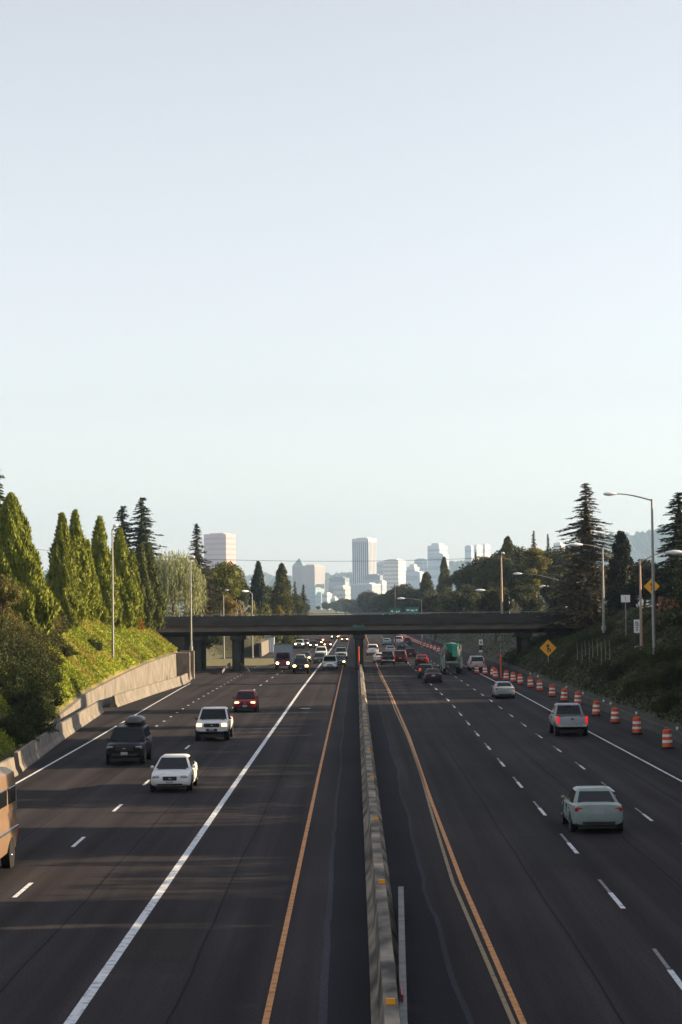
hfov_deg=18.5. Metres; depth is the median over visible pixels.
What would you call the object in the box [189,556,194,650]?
street lamp
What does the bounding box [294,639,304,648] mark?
pale blue pickup
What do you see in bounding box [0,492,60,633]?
conifer tree
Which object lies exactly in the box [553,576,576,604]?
leafy tree
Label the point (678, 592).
hedge bush
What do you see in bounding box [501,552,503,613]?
street lamp
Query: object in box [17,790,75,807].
road patch
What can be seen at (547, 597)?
leafy tree
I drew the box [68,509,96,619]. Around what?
arborvitae
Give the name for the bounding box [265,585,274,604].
leafy tree
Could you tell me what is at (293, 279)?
sky
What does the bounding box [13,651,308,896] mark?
lane line
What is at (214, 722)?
white pickup
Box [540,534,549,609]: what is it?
spruce tree
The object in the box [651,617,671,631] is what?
bank shrub
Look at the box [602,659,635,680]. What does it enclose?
bank shrub
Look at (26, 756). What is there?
concrete barrier
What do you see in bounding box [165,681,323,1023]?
asphalt seam
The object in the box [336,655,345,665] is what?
navy car
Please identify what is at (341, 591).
cream block
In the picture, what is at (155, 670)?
retaining wall
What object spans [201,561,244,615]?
leafy tree
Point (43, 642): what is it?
bank shrub
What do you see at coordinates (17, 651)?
bank shrub
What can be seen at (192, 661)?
buttress slab
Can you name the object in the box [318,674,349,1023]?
asphalt seam
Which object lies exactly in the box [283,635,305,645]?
roadside bush
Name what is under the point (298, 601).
leafy tree
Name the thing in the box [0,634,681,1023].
road
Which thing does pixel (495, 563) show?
leafy tree
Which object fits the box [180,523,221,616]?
spruce tree
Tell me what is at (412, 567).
pale block
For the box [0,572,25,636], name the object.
bushy tree
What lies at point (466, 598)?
leafy tree
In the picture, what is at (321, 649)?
white boxy van
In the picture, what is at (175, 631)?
overpass bridge
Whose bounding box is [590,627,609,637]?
bank shrub
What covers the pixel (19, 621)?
bank shrub
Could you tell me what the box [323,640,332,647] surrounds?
red car
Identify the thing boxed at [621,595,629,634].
road sign
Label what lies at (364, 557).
office tower
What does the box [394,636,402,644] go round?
white brake van
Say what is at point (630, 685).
bank shrub
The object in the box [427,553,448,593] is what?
annex block
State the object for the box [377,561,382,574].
shadowed block
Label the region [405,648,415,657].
far maroon hatchback
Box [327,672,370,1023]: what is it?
median shoulder asphalt
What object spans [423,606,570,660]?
roadside undergrowth
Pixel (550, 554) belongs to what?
leafy tree
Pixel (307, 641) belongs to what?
grey car
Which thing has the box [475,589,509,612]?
street lamp
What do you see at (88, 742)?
lane line
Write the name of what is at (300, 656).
silver car
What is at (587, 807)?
silver green sedan
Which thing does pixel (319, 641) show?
maroon car
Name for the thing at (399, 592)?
tree
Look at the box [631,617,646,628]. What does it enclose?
bank shrub
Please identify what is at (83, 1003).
lane line
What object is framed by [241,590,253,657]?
street lamp
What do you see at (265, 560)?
power cable
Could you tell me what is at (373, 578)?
dark block
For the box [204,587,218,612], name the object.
leafy tree
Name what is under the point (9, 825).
tan van
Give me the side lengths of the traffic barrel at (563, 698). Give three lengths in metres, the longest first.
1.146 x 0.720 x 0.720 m
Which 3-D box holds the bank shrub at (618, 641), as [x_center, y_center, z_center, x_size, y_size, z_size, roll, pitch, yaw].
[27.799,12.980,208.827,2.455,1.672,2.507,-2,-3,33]
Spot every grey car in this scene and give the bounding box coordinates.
[301,652,311,661]
[303,639,309,645]
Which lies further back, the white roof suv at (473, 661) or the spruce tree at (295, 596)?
the spruce tree at (295, 596)
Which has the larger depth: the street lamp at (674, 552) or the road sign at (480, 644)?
the road sign at (480, 644)
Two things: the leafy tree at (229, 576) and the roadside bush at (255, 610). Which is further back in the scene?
the roadside bush at (255, 610)
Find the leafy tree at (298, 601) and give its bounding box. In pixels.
[291,595,305,614]
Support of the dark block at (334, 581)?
on the ground at (647, 715)
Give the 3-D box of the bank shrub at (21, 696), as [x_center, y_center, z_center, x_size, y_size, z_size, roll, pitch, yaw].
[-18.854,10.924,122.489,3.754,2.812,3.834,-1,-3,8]
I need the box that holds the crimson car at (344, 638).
[341,636,348,641]
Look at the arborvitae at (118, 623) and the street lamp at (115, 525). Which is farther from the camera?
the arborvitae at (118, 623)
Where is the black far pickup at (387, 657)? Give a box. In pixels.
[380,651,394,664]
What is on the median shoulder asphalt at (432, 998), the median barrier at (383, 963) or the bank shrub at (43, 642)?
the median barrier at (383, 963)
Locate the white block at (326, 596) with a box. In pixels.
[322,592,331,609]
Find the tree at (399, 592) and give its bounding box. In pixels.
[382,583,415,612]
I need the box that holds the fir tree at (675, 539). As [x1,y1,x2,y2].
[628,492,681,611]
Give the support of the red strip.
on the steel guide rail
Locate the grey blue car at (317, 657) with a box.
[313,653,324,663]
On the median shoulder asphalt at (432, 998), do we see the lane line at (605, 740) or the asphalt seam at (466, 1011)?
the asphalt seam at (466, 1011)
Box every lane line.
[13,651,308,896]
[16,683,190,783]
[64,635,339,1023]
[262,637,349,1023]
[366,637,526,1023]
[378,672,515,1023]
[382,637,681,989]
[407,662,670,968]
[430,660,681,843]
[436,651,681,781]
[438,665,652,820]
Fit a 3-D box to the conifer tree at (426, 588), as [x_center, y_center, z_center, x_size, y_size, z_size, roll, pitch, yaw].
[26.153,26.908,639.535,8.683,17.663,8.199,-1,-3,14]
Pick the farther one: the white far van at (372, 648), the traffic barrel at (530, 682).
the white far van at (372, 648)
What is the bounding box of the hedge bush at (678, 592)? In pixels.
[657,557,681,627]
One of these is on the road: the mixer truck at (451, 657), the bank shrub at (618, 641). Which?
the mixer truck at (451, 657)
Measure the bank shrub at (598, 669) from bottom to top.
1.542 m
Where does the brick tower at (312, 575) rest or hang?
on the ground at (647, 715)
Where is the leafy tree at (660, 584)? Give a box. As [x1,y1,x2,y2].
[651,569,667,599]
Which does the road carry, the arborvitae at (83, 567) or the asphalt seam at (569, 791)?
the asphalt seam at (569, 791)
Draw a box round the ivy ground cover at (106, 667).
[0,619,177,758]
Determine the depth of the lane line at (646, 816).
101.21 m
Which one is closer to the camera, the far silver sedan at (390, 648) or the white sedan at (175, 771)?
the white sedan at (175, 771)
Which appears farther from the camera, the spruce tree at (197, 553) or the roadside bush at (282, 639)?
the roadside bush at (282, 639)
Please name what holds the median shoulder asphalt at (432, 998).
on the road
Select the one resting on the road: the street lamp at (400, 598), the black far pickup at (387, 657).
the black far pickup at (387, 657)
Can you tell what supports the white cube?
on the ground at (647, 715)
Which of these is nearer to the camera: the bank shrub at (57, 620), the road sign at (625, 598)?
the bank shrub at (57, 620)
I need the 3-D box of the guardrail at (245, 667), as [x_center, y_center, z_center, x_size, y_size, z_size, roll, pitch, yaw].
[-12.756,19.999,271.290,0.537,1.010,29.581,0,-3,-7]
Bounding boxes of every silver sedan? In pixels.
[385,646,395,652]
[491,681,514,698]
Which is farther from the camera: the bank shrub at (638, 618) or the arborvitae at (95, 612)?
the bank shrub at (638, 618)
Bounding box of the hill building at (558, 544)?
[553,542,564,557]
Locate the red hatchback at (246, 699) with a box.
[232,690,258,711]
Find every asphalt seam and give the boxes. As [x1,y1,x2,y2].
[0,681,289,992]
[16,686,244,843]
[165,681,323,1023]
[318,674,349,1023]
[370,672,473,1023]
[402,679,624,1023]
[446,685,681,887]
[505,697,681,803]
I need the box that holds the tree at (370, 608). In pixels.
[366,595,379,612]
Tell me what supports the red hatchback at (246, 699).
on the road
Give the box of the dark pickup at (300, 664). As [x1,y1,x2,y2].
[292,658,309,673]
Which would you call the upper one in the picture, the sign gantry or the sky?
the sky
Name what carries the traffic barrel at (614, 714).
on the road
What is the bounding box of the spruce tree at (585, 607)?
[532,483,614,630]
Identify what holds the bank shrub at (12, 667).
on the ground at (647, 715)
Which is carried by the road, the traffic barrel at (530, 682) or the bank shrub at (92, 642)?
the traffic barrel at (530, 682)
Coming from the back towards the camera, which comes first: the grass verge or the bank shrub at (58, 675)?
the grass verge
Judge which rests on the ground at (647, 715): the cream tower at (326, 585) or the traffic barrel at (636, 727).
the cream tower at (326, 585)
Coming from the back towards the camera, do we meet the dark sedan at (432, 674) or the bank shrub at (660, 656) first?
the dark sedan at (432, 674)
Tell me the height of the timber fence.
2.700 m
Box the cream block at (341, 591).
[333,585,350,598]
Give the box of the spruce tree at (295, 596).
[292,581,301,614]
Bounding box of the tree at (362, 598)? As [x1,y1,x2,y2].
[355,590,378,612]
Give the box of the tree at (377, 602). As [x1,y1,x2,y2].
[371,593,384,611]
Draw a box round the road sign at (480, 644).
[479,640,482,651]
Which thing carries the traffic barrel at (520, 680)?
on the road
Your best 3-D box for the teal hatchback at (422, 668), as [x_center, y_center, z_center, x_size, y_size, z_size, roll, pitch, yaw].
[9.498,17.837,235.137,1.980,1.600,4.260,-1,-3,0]
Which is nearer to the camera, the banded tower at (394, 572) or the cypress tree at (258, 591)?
the cypress tree at (258, 591)
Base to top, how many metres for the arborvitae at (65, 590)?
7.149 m
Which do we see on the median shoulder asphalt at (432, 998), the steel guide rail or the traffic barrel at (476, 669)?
the steel guide rail
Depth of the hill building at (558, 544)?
6305.05 m
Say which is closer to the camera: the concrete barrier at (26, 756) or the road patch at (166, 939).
the road patch at (166, 939)
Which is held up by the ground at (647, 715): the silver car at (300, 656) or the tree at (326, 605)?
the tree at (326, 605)
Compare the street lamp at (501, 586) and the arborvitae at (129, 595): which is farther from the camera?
the street lamp at (501, 586)
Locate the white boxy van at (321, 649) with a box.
[314,646,327,654]
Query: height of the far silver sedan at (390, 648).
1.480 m
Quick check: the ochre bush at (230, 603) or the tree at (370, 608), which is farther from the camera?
the tree at (370, 608)
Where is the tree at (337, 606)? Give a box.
[330,601,341,614]
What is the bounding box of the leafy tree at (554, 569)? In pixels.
[541,563,574,585]
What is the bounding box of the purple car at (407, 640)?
[403,638,411,644]
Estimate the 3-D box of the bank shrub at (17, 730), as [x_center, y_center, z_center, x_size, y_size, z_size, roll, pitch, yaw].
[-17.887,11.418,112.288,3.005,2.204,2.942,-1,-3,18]
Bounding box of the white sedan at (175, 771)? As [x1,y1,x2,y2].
[150,754,197,790]
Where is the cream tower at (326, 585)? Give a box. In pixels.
[325,579,328,591]
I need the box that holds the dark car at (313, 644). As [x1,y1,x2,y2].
[309,641,317,648]
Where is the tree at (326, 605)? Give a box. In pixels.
[321,602,333,611]
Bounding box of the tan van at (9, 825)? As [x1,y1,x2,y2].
[0,767,18,867]
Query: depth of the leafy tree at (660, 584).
238.76 m
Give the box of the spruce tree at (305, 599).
[300,584,310,614]
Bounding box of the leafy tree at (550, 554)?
[536,545,577,585]
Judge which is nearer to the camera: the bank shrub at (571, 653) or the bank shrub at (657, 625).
the bank shrub at (657, 625)
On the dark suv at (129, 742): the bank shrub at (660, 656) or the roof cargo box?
the roof cargo box
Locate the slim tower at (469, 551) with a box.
[465,545,473,565]
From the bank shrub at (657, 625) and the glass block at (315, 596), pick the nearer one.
the bank shrub at (657, 625)
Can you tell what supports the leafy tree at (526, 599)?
on the ground at (647, 715)
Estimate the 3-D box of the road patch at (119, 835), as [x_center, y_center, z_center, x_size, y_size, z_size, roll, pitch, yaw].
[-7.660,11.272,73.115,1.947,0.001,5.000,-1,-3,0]
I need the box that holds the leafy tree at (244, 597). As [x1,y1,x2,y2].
[232,578,249,608]
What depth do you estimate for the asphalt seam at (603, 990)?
54.59 m
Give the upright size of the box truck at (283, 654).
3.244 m
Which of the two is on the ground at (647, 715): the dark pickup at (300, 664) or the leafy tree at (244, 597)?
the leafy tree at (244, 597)
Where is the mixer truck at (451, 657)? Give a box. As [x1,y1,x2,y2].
[440,642,462,673]
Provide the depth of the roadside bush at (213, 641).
337.41 m
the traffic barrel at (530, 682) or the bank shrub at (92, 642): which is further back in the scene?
the traffic barrel at (530, 682)
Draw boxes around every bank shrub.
[0,614,44,661]
[0,630,52,677]
[0,651,43,700]
[0,656,69,700]
[0,676,51,717]
[0,705,39,743]
[2,608,35,643]
[9,700,59,734]
[25,621,62,659]
[30,643,63,681]
[32,690,59,720]
[35,622,58,640]
[46,661,63,682]
[48,607,62,628]
[49,685,63,705]
[50,628,66,645]
[50,657,64,666]
[55,610,69,633]
[59,642,79,656]
[88,637,97,647]
[93,639,102,650]
[134,618,145,629]
[564,643,585,656]
[588,662,610,677]
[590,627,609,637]
[598,622,616,633]
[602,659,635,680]
[610,635,631,648]
[619,674,649,695]
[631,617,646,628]
[639,644,681,667]
[649,688,681,712]
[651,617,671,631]
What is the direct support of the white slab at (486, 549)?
on the ground at (647, 715)
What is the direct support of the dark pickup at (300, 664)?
on the road
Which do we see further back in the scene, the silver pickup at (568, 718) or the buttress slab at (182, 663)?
the buttress slab at (182, 663)
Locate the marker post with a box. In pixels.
[499,643,502,678]
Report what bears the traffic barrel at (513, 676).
on the road
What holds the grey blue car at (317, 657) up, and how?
on the road
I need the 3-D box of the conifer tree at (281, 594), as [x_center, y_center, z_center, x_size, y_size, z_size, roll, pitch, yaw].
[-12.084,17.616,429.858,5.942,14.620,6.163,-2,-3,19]
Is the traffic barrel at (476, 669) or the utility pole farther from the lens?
the utility pole
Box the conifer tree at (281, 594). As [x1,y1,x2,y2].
[270,562,296,615]
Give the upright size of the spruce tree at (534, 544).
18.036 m
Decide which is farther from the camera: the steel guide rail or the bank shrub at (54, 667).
the bank shrub at (54, 667)
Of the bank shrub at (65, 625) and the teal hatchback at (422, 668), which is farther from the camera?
the teal hatchback at (422, 668)
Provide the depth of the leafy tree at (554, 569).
358.13 m
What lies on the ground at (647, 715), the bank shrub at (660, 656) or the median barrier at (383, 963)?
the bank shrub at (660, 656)
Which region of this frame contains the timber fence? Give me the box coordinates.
[658,596,681,624]
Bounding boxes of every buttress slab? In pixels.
[174,652,189,680]
[179,651,194,678]
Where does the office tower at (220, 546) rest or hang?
on the ground at (647, 715)
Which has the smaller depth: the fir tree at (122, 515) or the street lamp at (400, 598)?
the fir tree at (122, 515)
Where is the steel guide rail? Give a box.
[398,886,407,1023]
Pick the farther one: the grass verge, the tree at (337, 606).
the tree at (337, 606)
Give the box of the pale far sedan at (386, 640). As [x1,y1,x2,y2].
[382,638,390,644]
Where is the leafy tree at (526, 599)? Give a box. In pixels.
[510,583,544,612]
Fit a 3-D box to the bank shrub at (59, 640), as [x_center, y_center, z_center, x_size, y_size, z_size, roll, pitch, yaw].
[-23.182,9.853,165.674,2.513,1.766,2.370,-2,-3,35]
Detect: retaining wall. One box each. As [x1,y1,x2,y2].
[34,652,180,737]
[259,636,276,656]
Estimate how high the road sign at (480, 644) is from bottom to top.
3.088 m
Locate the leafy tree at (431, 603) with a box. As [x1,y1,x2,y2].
[416,592,451,640]
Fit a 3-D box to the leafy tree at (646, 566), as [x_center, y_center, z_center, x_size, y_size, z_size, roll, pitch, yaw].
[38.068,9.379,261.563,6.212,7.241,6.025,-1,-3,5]
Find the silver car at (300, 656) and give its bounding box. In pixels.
[293,654,306,658]
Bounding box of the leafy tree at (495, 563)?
[488,545,528,608]
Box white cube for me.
[379,580,386,593]
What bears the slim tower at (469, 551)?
on the ground at (647, 715)
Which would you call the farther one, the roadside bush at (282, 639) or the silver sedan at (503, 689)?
the roadside bush at (282, 639)
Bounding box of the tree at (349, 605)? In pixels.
[342,599,357,614]
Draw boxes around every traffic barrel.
[473,665,479,673]
[482,665,487,674]
[492,669,497,678]
[503,670,508,679]
[510,671,515,681]
[517,673,523,684]
[527,676,533,687]
[536,680,543,690]
[548,683,555,696]
[560,687,567,701]
[574,690,581,704]
[591,699,600,715]
[610,706,619,722]
[631,715,642,733]
[661,727,673,748]
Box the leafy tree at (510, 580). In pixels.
[499,564,533,610]
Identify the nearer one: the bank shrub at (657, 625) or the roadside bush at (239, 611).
the bank shrub at (657, 625)
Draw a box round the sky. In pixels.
[0,0,681,575]
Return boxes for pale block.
[407,564,418,571]
[414,559,426,571]
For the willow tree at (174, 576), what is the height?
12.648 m
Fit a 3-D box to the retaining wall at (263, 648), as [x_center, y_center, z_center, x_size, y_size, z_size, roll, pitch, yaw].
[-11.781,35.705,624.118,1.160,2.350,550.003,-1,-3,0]
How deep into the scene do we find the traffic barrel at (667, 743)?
114.44 m
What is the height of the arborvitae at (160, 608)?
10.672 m
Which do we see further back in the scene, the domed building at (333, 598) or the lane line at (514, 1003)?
the domed building at (333, 598)
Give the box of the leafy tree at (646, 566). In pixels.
[634,559,663,607]
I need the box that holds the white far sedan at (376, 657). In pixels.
[373,653,381,662]
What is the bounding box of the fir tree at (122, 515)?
[111,506,133,548]
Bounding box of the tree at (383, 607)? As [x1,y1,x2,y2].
[380,590,390,611]
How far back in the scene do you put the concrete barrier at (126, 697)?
192.21 m
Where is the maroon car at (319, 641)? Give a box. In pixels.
[314,638,322,644]
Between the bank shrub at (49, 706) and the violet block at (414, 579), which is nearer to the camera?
the bank shrub at (49, 706)
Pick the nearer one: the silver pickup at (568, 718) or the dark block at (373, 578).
the silver pickup at (568, 718)
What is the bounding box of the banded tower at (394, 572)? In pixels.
[383,559,405,590]
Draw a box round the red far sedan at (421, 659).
[414,655,428,665]
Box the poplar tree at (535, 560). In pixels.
[519,547,552,597]
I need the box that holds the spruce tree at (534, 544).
[531,531,544,600]
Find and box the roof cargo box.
[124,715,146,724]
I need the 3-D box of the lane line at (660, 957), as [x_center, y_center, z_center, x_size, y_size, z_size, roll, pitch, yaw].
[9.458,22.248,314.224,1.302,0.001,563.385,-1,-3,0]
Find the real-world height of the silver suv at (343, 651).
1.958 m
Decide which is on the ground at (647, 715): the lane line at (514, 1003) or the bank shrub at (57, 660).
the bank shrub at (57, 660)
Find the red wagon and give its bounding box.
[394,650,406,662]
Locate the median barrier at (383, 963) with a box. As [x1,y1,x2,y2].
[358,664,400,1023]
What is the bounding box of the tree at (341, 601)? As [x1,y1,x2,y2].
[337,598,348,614]
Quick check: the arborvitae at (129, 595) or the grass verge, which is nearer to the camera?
the arborvitae at (129, 595)
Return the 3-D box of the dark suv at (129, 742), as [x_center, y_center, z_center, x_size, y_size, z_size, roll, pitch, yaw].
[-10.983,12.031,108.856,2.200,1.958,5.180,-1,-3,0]
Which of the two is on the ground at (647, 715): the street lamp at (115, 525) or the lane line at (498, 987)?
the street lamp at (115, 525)
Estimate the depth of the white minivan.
268.80 m
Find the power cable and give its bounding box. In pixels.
[37,549,474,560]
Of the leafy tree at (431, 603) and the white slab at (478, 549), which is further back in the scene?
the white slab at (478, 549)
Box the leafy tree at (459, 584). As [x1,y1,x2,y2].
[455,571,463,591]
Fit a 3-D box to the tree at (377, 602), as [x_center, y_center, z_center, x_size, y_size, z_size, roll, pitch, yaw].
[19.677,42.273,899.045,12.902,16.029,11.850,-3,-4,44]
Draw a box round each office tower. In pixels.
[204,533,235,581]
[352,537,376,583]
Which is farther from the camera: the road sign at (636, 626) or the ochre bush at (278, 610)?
the ochre bush at (278, 610)
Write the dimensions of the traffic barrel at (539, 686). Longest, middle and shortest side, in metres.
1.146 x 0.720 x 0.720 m
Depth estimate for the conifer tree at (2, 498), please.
168.59 m
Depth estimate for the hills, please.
7424.80 m
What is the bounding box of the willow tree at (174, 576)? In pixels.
[155,549,208,616]
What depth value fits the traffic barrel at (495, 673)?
230.41 m
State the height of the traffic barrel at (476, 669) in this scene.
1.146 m
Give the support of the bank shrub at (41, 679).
on the ground at (647, 715)
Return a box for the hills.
[43,525,673,610]
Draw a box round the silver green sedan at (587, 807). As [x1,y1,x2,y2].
[561,786,622,831]
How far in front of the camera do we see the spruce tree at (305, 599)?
559.49 m
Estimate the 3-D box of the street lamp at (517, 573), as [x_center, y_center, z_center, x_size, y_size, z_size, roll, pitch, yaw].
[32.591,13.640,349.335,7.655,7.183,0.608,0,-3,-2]
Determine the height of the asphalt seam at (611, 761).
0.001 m
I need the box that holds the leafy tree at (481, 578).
[471,558,493,593]
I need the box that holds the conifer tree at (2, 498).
[0,470,5,507]
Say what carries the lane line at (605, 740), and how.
on the road
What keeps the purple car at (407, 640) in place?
on the road
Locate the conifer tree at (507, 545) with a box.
[492,535,519,610]
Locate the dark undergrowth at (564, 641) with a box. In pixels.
[502,606,681,724]
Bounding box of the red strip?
[399,983,403,1001]
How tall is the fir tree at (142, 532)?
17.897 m
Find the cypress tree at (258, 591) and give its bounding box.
[247,561,272,615]
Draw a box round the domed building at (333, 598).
[330,596,337,609]
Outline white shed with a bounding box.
[261,636,274,651]
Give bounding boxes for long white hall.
[350,583,380,599]
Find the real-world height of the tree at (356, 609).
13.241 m
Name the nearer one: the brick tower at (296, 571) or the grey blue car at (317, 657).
the grey blue car at (317, 657)
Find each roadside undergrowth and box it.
[176,609,276,654]
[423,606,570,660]
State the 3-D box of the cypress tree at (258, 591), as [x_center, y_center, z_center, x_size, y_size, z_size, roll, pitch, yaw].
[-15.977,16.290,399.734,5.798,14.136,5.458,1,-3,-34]
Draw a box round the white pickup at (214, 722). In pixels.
[195,707,232,740]
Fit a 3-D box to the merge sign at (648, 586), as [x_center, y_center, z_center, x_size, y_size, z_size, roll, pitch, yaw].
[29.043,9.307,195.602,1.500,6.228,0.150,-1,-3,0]
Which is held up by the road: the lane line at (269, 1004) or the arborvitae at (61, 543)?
the lane line at (269, 1004)
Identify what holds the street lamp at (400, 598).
on the ground at (647, 715)
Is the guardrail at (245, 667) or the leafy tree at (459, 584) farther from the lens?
the leafy tree at (459, 584)
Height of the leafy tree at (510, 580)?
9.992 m
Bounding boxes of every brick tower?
[292,558,305,596]
[301,565,324,605]
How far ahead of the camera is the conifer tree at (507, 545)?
438.99 m
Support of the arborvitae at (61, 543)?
on the ground at (647, 715)
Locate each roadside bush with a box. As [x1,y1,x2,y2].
[206,636,222,646]
[232,599,249,615]
[246,600,271,615]
[275,635,300,648]
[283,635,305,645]
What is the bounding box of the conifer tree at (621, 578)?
[604,530,638,616]
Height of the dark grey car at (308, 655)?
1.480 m
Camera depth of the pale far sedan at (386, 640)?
447.29 m
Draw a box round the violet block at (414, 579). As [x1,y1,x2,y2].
[406,571,423,589]
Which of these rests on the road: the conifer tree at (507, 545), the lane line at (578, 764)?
the lane line at (578, 764)
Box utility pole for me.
[394,584,395,648]
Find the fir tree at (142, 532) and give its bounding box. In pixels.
[125,497,185,616]
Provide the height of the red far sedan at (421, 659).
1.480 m
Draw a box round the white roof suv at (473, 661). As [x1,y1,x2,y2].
[467,655,484,670]
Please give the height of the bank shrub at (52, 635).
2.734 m
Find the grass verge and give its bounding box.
[206,658,273,665]
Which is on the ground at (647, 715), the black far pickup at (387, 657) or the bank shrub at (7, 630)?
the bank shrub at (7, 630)
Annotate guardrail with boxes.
[221,662,230,673]
[241,663,249,673]
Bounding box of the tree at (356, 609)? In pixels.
[353,604,362,612]
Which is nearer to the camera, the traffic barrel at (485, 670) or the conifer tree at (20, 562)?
the conifer tree at (20, 562)
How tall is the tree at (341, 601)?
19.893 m
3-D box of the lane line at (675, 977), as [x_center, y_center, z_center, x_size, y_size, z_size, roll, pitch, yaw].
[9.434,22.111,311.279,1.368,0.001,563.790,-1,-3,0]
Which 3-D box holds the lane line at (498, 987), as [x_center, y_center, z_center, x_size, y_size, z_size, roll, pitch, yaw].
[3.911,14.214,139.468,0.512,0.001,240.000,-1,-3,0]
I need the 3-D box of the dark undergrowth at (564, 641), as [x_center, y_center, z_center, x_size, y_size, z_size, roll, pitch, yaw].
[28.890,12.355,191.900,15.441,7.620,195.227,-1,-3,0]
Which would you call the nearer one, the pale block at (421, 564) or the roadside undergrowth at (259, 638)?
the roadside undergrowth at (259, 638)
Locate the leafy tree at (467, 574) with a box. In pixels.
[457,556,489,594]
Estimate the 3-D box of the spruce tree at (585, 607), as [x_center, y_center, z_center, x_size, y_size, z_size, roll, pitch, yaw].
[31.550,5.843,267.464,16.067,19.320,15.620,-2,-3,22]
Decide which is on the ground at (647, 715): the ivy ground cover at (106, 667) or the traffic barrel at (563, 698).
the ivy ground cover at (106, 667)
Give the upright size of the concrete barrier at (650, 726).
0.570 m
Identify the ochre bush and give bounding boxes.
[220,595,238,615]
[273,605,284,615]
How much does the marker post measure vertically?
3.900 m
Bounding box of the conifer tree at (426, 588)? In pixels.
[415,572,435,606]
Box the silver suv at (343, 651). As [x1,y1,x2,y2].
[334,647,347,658]
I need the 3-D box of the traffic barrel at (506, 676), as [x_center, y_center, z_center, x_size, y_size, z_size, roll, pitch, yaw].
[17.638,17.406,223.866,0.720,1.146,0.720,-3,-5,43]
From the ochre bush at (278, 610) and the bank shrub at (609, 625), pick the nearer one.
the bank shrub at (609, 625)
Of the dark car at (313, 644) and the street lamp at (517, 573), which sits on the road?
the dark car at (313, 644)
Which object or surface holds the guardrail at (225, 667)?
on the road
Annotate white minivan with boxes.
[321,655,337,669]
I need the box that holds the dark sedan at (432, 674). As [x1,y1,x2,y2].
[423,668,441,682]
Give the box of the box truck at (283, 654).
[274,644,292,669]
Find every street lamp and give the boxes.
[112,524,117,658]
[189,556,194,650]
[223,589,227,658]
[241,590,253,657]
[397,597,422,646]
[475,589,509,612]
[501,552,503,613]
[513,572,557,580]
[569,543,605,632]
[603,492,655,653]
[639,550,681,648]
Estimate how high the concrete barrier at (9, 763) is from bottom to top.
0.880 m
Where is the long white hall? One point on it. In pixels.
(357, 589)
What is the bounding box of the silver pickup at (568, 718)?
[548,703,587,735]
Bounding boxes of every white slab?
[474,545,482,561]
[483,542,489,595]
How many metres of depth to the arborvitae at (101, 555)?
205.45 m
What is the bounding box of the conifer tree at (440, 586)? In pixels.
[435,556,452,597]
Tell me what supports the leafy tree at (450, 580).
on the ground at (647, 715)
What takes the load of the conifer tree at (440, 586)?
on the ground at (647, 715)
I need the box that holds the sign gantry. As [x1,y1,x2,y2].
[357,607,430,642]
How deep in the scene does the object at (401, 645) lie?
395.81 m
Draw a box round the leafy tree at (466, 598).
[441,584,483,634]
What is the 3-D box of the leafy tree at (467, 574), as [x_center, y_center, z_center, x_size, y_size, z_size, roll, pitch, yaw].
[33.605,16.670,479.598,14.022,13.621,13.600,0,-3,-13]
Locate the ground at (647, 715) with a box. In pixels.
[0,606,681,761]
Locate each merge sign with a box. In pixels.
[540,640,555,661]
[644,579,659,604]
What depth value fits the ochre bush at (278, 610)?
399.45 m
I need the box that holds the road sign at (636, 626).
[634,620,639,646]
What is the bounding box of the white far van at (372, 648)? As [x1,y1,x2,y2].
[367,644,378,654]
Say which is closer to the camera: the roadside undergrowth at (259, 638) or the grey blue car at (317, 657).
the grey blue car at (317, 657)
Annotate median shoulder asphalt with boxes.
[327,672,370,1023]
[364,672,467,1023]
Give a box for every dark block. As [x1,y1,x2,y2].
[330,577,348,595]
[365,574,382,583]
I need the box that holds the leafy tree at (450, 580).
[441,568,461,587]
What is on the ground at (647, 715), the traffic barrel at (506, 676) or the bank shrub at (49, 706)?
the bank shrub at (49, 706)
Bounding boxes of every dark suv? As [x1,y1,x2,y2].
[106,722,151,763]
[331,635,338,639]
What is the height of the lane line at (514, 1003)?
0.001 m
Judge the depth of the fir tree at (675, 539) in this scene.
223.32 m
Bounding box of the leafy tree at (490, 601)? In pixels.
[475,587,512,643]
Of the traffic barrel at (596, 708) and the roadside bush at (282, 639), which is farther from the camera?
the roadside bush at (282, 639)
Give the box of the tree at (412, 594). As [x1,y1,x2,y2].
[402,588,419,609]
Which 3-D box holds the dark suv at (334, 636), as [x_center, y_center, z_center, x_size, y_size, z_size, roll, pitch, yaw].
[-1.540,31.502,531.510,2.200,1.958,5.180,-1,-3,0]
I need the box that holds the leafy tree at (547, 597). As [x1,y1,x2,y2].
[539,584,562,612]
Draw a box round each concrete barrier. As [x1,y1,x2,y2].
[0,757,17,776]
[14,700,103,771]
[110,673,189,706]
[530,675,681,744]
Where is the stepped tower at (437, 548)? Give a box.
[427,543,446,553]
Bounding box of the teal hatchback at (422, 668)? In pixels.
[417,664,433,677]
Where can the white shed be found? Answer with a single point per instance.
(271, 639)
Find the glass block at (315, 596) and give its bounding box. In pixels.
[308,587,323,609]
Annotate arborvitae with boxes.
[44,512,81,603]
[53,551,79,627]
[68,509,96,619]
[84,539,103,621]
[90,515,120,622]
[108,554,123,628]
[110,527,140,628]
[128,548,146,623]
[136,543,156,628]
[144,542,167,629]
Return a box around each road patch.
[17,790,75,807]
[86,827,153,842]
[117,916,209,961]
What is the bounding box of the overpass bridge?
[155,611,601,670]

